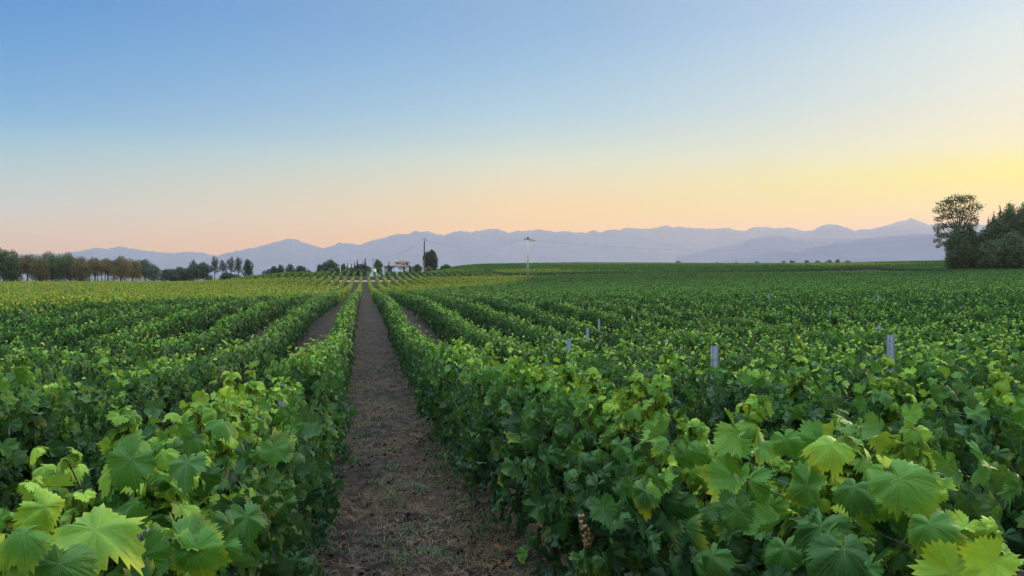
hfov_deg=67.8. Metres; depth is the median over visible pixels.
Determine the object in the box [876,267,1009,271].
vine row
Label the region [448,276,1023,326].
vine row
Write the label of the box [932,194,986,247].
airy tree
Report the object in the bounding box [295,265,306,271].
bushy tree
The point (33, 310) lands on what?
vine row
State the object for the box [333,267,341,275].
dark bush
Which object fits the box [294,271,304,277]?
vine row
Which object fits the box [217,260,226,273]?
dark tree
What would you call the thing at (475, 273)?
vine row
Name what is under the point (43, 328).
vine row
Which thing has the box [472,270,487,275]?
vine row
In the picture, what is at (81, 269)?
ragged tree
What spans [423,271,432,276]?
vine row
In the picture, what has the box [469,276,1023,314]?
vine row
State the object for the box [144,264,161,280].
ragged tree
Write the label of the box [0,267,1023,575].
ground
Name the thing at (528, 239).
utility pole
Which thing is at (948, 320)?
vine row
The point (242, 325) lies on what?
vine row
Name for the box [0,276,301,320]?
vine row
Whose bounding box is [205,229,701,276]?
mountain
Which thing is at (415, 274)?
vine row
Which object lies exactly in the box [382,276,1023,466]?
vine row
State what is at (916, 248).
mountain
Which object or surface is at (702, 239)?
mountain
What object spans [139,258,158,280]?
ragged tree
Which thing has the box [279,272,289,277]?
vine row
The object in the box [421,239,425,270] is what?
utility pole
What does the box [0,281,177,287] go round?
vine row
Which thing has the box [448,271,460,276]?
vine row
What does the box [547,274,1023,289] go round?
vine row
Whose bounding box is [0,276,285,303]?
vine row
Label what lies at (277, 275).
vine row
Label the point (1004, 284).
vine row
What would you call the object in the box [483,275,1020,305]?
vine row
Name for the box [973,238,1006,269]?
wood tree
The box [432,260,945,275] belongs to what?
vineyard
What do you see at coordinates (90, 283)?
vine row
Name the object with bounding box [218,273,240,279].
dark bush
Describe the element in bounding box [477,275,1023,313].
vine row
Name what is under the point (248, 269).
dark tree
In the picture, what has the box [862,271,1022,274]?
vine row
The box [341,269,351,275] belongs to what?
hedge bush
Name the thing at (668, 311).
vine row
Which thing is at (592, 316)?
vine row
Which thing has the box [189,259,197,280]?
dark tree
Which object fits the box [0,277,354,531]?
vine row
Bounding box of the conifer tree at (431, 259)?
[422,249,438,270]
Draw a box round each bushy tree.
[262,269,271,274]
[271,266,278,273]
[275,264,284,272]
[283,263,296,272]
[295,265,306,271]
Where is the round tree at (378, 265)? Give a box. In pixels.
[372,259,383,275]
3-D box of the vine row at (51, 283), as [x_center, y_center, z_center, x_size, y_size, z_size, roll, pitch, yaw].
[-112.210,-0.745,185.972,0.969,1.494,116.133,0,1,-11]
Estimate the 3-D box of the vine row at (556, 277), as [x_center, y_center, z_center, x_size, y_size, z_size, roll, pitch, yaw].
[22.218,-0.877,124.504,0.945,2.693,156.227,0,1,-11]
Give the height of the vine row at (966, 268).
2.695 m
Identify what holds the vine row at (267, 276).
on the ground
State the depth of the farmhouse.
390.40 m
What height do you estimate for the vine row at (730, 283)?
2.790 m
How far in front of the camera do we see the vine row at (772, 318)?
29.54 m
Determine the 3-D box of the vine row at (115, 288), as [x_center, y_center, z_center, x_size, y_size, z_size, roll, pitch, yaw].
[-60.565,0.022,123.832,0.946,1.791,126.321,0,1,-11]
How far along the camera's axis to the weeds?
6.98 m
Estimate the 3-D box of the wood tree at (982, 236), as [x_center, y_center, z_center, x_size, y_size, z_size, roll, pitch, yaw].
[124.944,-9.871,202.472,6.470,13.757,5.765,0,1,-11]
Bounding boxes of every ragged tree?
[0,248,23,281]
[4,256,24,280]
[20,254,35,281]
[25,256,52,281]
[37,251,71,280]
[61,252,79,280]
[70,256,93,280]
[85,257,105,280]
[101,258,114,280]
[106,256,132,280]
[126,258,142,280]
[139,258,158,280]
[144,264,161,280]
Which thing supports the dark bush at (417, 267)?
on the ground
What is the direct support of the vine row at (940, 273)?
on the ground
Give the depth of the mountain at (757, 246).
5534.63 m
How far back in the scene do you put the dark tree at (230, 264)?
352.32 m
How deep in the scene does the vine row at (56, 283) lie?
169.62 m
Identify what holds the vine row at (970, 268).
on the ground
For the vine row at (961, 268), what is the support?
on the ground
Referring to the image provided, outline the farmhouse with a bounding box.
[384,260,409,275]
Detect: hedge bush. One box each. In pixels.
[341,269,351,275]
[406,265,413,272]
[440,264,450,268]
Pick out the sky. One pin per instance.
(211, 127)
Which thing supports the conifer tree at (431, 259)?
on the ground
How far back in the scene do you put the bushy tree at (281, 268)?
329.79 m
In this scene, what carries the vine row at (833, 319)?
on the ground
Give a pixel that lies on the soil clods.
(478, 554)
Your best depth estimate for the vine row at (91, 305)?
33.12 m
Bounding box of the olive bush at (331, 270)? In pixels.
[326,268,334,275]
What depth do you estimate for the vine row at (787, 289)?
60.68 m
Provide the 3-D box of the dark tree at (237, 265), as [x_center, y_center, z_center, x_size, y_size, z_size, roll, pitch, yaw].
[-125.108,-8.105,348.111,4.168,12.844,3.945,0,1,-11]
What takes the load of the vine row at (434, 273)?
on the ground
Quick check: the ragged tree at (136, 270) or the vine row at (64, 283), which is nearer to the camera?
the vine row at (64, 283)
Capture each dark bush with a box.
[158,268,181,280]
[169,266,187,280]
[181,266,197,280]
[191,262,213,280]
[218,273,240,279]
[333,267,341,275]
[350,269,369,275]
[413,264,422,272]
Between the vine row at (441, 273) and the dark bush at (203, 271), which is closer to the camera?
the vine row at (441, 273)
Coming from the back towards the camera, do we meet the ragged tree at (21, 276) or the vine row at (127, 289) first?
the ragged tree at (21, 276)
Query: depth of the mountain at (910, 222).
9010.56 m
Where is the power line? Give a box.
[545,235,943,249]
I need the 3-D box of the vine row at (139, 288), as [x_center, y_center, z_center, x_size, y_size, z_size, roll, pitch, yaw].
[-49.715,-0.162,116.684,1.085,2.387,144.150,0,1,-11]
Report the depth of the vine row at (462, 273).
214.10 m
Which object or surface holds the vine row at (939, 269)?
on the ground
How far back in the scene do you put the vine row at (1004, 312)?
35.52 m
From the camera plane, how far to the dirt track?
7.71 m
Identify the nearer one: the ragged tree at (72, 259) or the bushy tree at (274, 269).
the ragged tree at (72, 259)
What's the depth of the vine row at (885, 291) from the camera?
48.48 m
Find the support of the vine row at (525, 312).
on the ground
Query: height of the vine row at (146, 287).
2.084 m
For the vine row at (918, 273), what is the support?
on the ground
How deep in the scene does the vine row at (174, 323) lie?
23.26 m
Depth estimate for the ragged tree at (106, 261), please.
272.91 m
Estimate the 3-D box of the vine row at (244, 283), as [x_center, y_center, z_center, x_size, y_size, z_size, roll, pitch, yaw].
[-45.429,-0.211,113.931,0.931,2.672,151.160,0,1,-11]
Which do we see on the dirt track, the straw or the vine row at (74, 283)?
the straw
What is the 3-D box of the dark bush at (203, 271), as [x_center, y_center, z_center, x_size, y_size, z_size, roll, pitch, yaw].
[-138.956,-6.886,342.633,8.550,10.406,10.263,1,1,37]
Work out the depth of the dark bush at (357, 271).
321.82 m
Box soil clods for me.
[304,406,546,575]
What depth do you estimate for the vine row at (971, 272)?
169.58 m
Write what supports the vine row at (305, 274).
on the ground
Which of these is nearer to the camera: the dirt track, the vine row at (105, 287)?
the dirt track
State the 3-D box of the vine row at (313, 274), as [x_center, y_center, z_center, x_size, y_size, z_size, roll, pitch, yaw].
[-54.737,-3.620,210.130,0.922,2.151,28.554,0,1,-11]
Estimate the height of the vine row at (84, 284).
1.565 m
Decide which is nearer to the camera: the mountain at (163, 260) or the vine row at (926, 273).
the vine row at (926, 273)
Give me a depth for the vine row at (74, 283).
170.21 m
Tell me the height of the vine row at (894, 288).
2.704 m
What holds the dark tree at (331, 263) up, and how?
on the ground
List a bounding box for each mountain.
[0,247,215,276]
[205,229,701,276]
[621,225,804,250]
[676,235,869,262]
[712,234,977,262]
[792,224,985,239]
[870,218,985,229]
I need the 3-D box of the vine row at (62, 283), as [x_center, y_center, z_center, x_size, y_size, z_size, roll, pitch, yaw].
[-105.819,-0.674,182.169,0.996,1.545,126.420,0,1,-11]
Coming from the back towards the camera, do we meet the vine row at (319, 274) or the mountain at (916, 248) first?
the mountain at (916, 248)
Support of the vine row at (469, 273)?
on the ground
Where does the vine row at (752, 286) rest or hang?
on the ground
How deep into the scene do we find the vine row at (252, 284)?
78.63 m
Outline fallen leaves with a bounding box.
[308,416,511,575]
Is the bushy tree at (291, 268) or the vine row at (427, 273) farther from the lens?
the bushy tree at (291, 268)
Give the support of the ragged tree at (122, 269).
on the ground
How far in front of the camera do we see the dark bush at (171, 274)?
335.72 m
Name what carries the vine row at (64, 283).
on the ground
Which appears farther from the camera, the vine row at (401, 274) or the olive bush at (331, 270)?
the olive bush at (331, 270)
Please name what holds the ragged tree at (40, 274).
on the ground
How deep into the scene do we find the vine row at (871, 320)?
28.37 m
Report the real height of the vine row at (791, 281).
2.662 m
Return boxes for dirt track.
[298,319,592,575]
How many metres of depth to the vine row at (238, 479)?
2.40 m
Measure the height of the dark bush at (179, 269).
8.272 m
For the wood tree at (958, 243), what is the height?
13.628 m
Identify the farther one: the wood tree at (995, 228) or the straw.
the wood tree at (995, 228)
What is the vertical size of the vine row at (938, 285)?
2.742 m
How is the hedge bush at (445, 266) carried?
on the ground
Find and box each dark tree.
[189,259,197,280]
[211,256,218,279]
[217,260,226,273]
[226,256,235,272]
[234,257,241,274]
[241,259,253,275]
[316,264,326,271]
[322,259,340,272]
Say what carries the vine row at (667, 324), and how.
on the ground
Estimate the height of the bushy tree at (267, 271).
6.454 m
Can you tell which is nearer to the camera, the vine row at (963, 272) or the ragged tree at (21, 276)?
the vine row at (963, 272)
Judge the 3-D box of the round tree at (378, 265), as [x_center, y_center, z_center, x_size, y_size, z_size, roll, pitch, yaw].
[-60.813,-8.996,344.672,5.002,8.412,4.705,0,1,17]
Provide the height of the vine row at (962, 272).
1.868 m
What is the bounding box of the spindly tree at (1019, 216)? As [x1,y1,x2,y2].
[1016,207,1020,229]
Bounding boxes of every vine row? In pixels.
[0,276,277,300]
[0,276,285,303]
[0,276,293,307]
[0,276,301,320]
[0,276,323,360]
[0,276,331,363]
[0,276,339,375]
[0,276,346,428]
[0,276,362,575]
[0,277,269,300]
[0,277,308,326]
[0,277,316,340]
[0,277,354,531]
[0,278,246,296]
[0,278,261,297]
[0,279,221,294]
[0,279,222,292]
[0,281,118,284]
[0,281,143,285]
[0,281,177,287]
[0,281,189,287]
[0,282,173,288]
[1,278,253,296]
[1,279,229,293]
[1,281,146,285]
[1,281,184,287]
[2,281,138,285]
[2,281,172,286]
[3,281,128,284]
[3,281,159,286]
[4,279,236,294]
[4,281,154,285]
[5,280,212,293]
[264,273,276,277]
[271,272,283,277]
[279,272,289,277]
[286,271,297,277]
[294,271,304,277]
[302,272,310,277]
[309,271,317,277]
[316,271,323,278]
[323,272,329,278]
[367,276,1023,575]
[375,276,1023,573]
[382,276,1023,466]
[390,276,1023,405]
[397,276,1022,372]
[398,271,404,278]
[404,271,411,277]
[404,276,1023,359]
[411,271,418,278]
[412,275,1023,348]
[417,271,425,277]
[419,275,1021,344]
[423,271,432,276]
[426,276,1023,339]
[429,271,439,276]
[433,276,1023,338]
[435,271,446,276]
[441,276,1023,332]
[442,271,453,276]
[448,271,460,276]
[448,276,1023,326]
[455,270,467,276]
[455,275,1023,323]
[460,270,474,275]
[462,275,1023,319]
[466,270,481,275]
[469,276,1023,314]
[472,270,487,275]
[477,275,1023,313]
[478,270,494,275]
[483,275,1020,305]
[492,276,1023,300]
[497,275,1023,298]
[505,275,1023,297]
[511,275,1023,294]
[518,275,1019,292]
[525,275,1022,291]
[532,275,1022,290]
[539,274,1016,289]
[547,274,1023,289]
[553,274,1022,287]
[559,274,1021,288]
[567,274,1023,286]
[621,273,1023,283]
[838,271,1021,275]
[850,271,1015,274]
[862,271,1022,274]
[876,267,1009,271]
[883,267,1018,271]
[885,271,1021,274]
[895,267,1022,271]
[896,266,1021,270]
[899,266,1023,270]
[901,271,1020,273]
[905,266,1015,269]
[919,271,1023,273]
[921,270,1012,272]
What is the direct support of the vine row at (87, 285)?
on the ground
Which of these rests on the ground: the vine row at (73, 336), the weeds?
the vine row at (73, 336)
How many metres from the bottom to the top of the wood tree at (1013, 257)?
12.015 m
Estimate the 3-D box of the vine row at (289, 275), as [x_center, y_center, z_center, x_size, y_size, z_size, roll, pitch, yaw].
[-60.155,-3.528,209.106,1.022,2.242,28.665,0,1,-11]
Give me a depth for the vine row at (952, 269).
196.98 m
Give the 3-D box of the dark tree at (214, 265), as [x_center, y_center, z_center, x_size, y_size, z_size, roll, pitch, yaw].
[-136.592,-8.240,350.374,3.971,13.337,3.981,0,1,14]
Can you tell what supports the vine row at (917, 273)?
on the ground
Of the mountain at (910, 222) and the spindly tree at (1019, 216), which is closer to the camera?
the spindly tree at (1019, 216)
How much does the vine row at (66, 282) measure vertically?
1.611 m
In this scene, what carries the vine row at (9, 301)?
on the ground
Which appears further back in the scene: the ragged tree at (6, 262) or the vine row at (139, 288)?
the ragged tree at (6, 262)
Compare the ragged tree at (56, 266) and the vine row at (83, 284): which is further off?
the ragged tree at (56, 266)
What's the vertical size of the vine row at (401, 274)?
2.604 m
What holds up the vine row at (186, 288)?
on the ground
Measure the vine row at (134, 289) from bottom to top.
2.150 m
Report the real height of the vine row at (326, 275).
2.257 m
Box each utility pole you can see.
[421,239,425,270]
[524,237,534,278]
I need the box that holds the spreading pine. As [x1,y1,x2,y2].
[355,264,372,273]
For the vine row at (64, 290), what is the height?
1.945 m
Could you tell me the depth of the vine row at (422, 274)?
210.43 m
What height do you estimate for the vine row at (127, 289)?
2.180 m
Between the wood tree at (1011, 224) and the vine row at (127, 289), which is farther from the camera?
the wood tree at (1011, 224)
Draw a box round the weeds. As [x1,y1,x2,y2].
[303,361,559,575]
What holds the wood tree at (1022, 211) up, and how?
on the ground
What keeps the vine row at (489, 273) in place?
on the ground
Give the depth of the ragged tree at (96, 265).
267.12 m
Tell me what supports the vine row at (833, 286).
on the ground
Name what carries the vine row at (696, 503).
on the ground
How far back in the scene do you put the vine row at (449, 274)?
212.18 m
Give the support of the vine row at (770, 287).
on the ground
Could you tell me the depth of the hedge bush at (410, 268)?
380.63 m
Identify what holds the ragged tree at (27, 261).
on the ground
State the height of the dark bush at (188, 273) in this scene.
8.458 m
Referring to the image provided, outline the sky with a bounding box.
[0,0,1023,255]
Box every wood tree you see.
[942,223,972,268]
[964,221,978,267]
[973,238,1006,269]
[974,227,987,268]
[984,215,1005,241]
[994,231,1023,268]
[999,200,1023,240]
[1015,202,1023,242]
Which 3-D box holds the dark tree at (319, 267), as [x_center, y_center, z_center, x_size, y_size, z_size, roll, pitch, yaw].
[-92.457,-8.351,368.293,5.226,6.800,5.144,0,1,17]
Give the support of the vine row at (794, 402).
on the ground
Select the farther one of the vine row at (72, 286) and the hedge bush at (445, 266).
the hedge bush at (445, 266)
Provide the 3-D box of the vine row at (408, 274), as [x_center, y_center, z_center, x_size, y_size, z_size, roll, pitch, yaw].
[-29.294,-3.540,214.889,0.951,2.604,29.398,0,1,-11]
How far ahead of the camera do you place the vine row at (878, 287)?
78.86 m
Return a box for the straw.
[307,375,571,575]
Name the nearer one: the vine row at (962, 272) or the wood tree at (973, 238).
the vine row at (962, 272)

